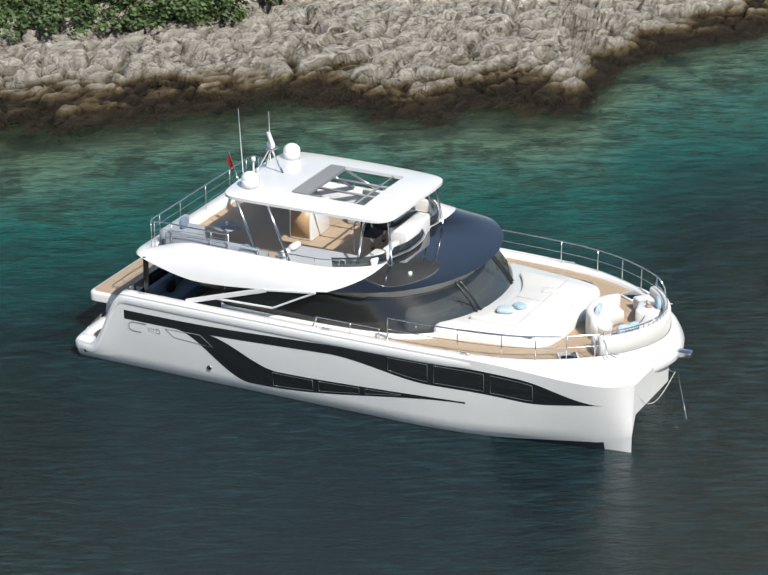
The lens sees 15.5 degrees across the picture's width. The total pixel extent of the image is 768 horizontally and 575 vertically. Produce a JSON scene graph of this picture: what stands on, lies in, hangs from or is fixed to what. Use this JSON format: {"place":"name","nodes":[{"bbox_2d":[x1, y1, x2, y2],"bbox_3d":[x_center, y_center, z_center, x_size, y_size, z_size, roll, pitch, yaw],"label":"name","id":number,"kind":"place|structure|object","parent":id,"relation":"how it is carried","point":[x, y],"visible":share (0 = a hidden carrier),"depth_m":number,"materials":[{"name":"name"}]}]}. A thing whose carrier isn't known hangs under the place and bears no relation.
{"place":"outdoors","nodes":[
{"label":"outdoors","id":0,"kind":"place"},
{"bbox_2d":[199,201,388,256],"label":"flybridge deck","id":1,"kind":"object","parent":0,"point":[337,235],"visible":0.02,"depth_m":90.84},
{"bbox_2d":[160,188,435,265],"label":"flybridge seating","id":2,"kind":"object","parent":1,"relation":"on","point":[421,207],"visible":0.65,"depth_m":88.20,"materials":[{"name":"white leather"}]},
{"bbox_2d":[289,194,329,240],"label":"cabinet","id":3,"kind":"object","parent":1,"relation":"on","point":[319,225],"visible":0.48,"depth_m":90.38,"materials":[{"name":"white wood"}]},
{"bbox_2d":[213,210,429,251],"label":"flybridge helm","id":4,"kind":"object","parent":1,"relation":"on","point":[407,227],"visible":0.58,"depth_m":89.23,"materials":[{"name":"white plastic"}]},
{"bbox_2d":[137,182,503,292],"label":"flybridge coaming slope","id":5,"kind":"structure","parent":0,"point":[459,242],"depth_m":87.38,"materials":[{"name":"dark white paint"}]},
{"bbox_2d":[150,182,439,266],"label":"flybridge coaming","id":6,"kind":"object","parent":5,"relation":"on","point":[212,210],"visible":0.17,"depth_m":92.74,"materials":[{"name":"white plastic"}]},
{"bbox_2d":[150,155,389,266],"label":"fly rails","id":7,"kind":"object","parent":6,"relation":"on","point":[210,236],"visible":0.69,"depth_m":88.87,"materials":[{"name":"silver metal"}]},
{"bbox_2d":[192,267,479,297],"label":"flyover underside","id":8,"kind":"object","parent":5,"relation":"on","point":[409,292],"visible":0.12,"depth_m":85.88,"materials":[{"name":"grey plastic"}]},
{"bbox_2d":[226,150,238,179],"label":"flag","id":9,"kind":"object","parent":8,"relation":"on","point":[230,162],"visible":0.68,"depth_m":93.83,"materials":[{"name":"red fabric"}]},
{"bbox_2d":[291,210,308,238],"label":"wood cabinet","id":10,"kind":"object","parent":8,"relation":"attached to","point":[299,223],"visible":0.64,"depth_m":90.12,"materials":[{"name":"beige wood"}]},
{"bbox_2d":[235,170,443,262],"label":"roof support posts","id":11,"kind":"object","parent":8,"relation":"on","point":[363,224],"visible":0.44,"depth_m":87.68,"materials":[{"name":"silver metal"}]},
{"bbox_2d":[225,152,442,222],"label":"hardtop","id":12,"kind":"object","parent":11,"relation":"on","point":[408,190],"visible":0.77,"depth_m":88.49,"materials":[{"name":"white plastic"}]},
{"bbox_2d":[238,109,283,172],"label":"radar mast","id":13,"kind":"object","parent":12,"relation":"on","point":[270,147],"visible":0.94,"depth_m":89.70,"materials":[{"name":"silver metal"}]},
{"bbox_2d":[241,143,299,188],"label":"satellite domes","id":14,"kind":"structure","parent":12,"relation":"on","point":[250,179],"depth_m":88.72,"materials":[{"name":"white plastic"}]},
{"bbox_2d":[292,164,344,194],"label":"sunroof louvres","id":15,"kind":"object","parent":12,"relation":"in","point":[323,177],"visible":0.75,"depth_m":89.25,"materials":[{"name":"grey metal"}]},
{"bbox_2d":[319,176,393,203],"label":"sunroof frame","id":16,"kind":"object","parent":12,"relation":"in","point":[368,195],"visible":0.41,"depth_m":88.81,"materials":[{"name":"silver metal"}]},
{"bbox_2d":[331,196,439,266],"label":"flybridge windscreen","id":17,"kind":"object","parent":5,"relation":"on","point":[416,240],"visible":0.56,"depth_m":87.64,"materials":[{"name":"black glass"}]},
{"bbox_2d":[0,30,767,574],"bbox_3d":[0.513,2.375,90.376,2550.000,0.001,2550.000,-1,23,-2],"label":"sea water","id":18,"kind":"structure","parent":0,"point":[116,468],"depth_m":87.32,"materials":[{"name":"teal liquid"}]},
{"bbox_2d":[77,294,668,452],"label":"hull","id":19,"kind":"object","parent":18,"relation":"on","point":[608,424],"visible":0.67,"depth_m":85.55,"materials":[{"name":"white plastic"}]},
{"bbox_2d":[91,257,158,303],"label":"swim platform","id":20,"kind":"structure","parent":19,"relation":"attached to","point":[111,289],"depth_m":92.47,"materials":[{"name":"brown wood"}]},
{"bbox_2d":[129,321,212,347],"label":"hull lettering","id":21,"kind":"object","parent":19,"relation":"attached to","point":[170,333],"visible":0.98,"depth_m":88.54},
{"bbox_2d":[178,329,464,403],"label":"lower hull stripe","id":22,"kind":"object","parent":19,"relation":"attached to","point":[235,362],"visible":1,"depth_m":87.56,"materials":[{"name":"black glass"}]},
{"bbox_2d":[124,310,600,406],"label":"upper hull stripe","id":23,"kind":"object","parent":19,"relation":"attached to","point":[474,381],"visible":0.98,"depth_m":84.96,"materials":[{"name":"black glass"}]},
{"bbox_2d":[94,257,634,358],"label":"teak deck","id":24,"kind":"object","parent":19,"relation":"on","point":[605,287],"visible":0.06,"depth_m":85.59,"materials":[{"name":"brown wood"}]},
{"bbox_2d":[129,256,222,303],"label":"aft cockpit","id":25,"kind":"object","parent":24,"relation":"on","point":[159,281],"visible":0.27,"depth_m":90.47,"materials":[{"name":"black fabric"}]},
{"bbox_2d":[461,267,641,358],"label":"deck fitting","id":26,"kind":"object","parent":24,"relation":"on","point":[630,295],"visible":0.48,"depth_m":85.61,"materials":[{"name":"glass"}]},
{"bbox_2d":[585,286,670,355],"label":"bow sofa","id":27,"kind":"object","parent":24,"relation":"on","point":[604,313],"visible":0.9,"depth_m":85.64,"materials":[{"name":"white leather"}]},
{"bbox_2d":[603,283,667,336],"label":"bow seat railing","id":28,"kind":"object","parent":27,"relation":"attached to","point":[665,311],"visible":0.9,"depth_m":85.05,"materials":[{"name":"silver metal"}]},
{"bbox_2d":[221,263,509,338],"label":"salon base","id":29,"kind":"object","parent":19,"relation":"on","point":[371,333],"visible":0.23,"depth_m":86.26,"materials":[{"name":"white plastic"}]},
{"bbox_2d":[223,250,512,333],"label":"cabin windows","id":30,"kind":"structure","parent":19,"relation":"on","point":[487,283],"depth_m":86.27,"materials":[{"name":"black glass"}]},
{"bbox_2d":[455,255,513,311],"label":"windshield wipers","id":31,"kind":"object","parent":30,"relation":"attached to","point":[503,268],"visible":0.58,"depth_m":86.91,"materials":[{"name":"black paint"}]},
{"bbox_2d":[75,249,684,375],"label":"gunwale","id":32,"kind":"object","parent":19,"relation":"attached to","point":[660,354],"visible":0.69,"depth_m":85.69,"materials":[{"name":"white plastic"}]},
{"bbox_2d":[185,288,315,308],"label":"side support strut","id":33,"kind":"object","parent":32,"relation":"on","point":[268,298],"visible":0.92,"depth_m":86.92,"materials":[{"name":"white painted fiberglass"}]},
{"bbox_2d":[138,229,672,359],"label":"deck rails","id":34,"kind":"object","parent":32,"relation":"on","point":[501,335],"visible":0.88,"depth_m":85.08,"materials":[{"name":"silver metal"}]},
{"bbox_2d":[272,357,532,401],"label":"hull windows","id":35,"kind":"structure","parent":19,"relation":"attached to","point":[412,378],"depth_m":84.97,"materials":[{"name":"black glass"}]},
{"bbox_2d":[434,263,599,347],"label":"foredeck coachroof","id":36,"kind":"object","parent":19,"relation":"on","point":[571,320],"depth_m":85.81,"materials":[{"name":"white plastic"}]},
{"bbox_2d":[470,272,588,328],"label":"sunpad","id":37,"kind":"object","parent":36,"relation":"on","point":[538,301],"visible":1,"depth_m":86.99,"materials":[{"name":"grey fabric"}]},
{"bbox_2d":[640,348,692,418],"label":"anchor","id":38,"kind":"object","parent":19,"relation":"attached to","point":[684,353],"visible":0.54,"depth_m":85.56,"materials":[{"name":"silver rope"}]},
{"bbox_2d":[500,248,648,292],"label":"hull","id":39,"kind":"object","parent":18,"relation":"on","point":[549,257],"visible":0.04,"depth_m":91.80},
{"bbox_2d":[0,0,767,146],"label":"shore rock","id":40,"kind":"object","parent":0,"point":[382,61],"visible":0.42,"depth_m":116.17,"materials":[{"name":"stone"}]},
{"bbox_2d":[0,0,282,42],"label":"shrub","id":41,"kind":"object","parent":40,"relation":"on","point":[161,9],"depth_m":118.69,"materials":[{"name":"green plant"}]},
{"bbox_2d":[635,300,661,322],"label":"bow table","id":42,"kind":"object","parent":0,"point":[644,308],"visible":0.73,"depth_m":86.56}
]}

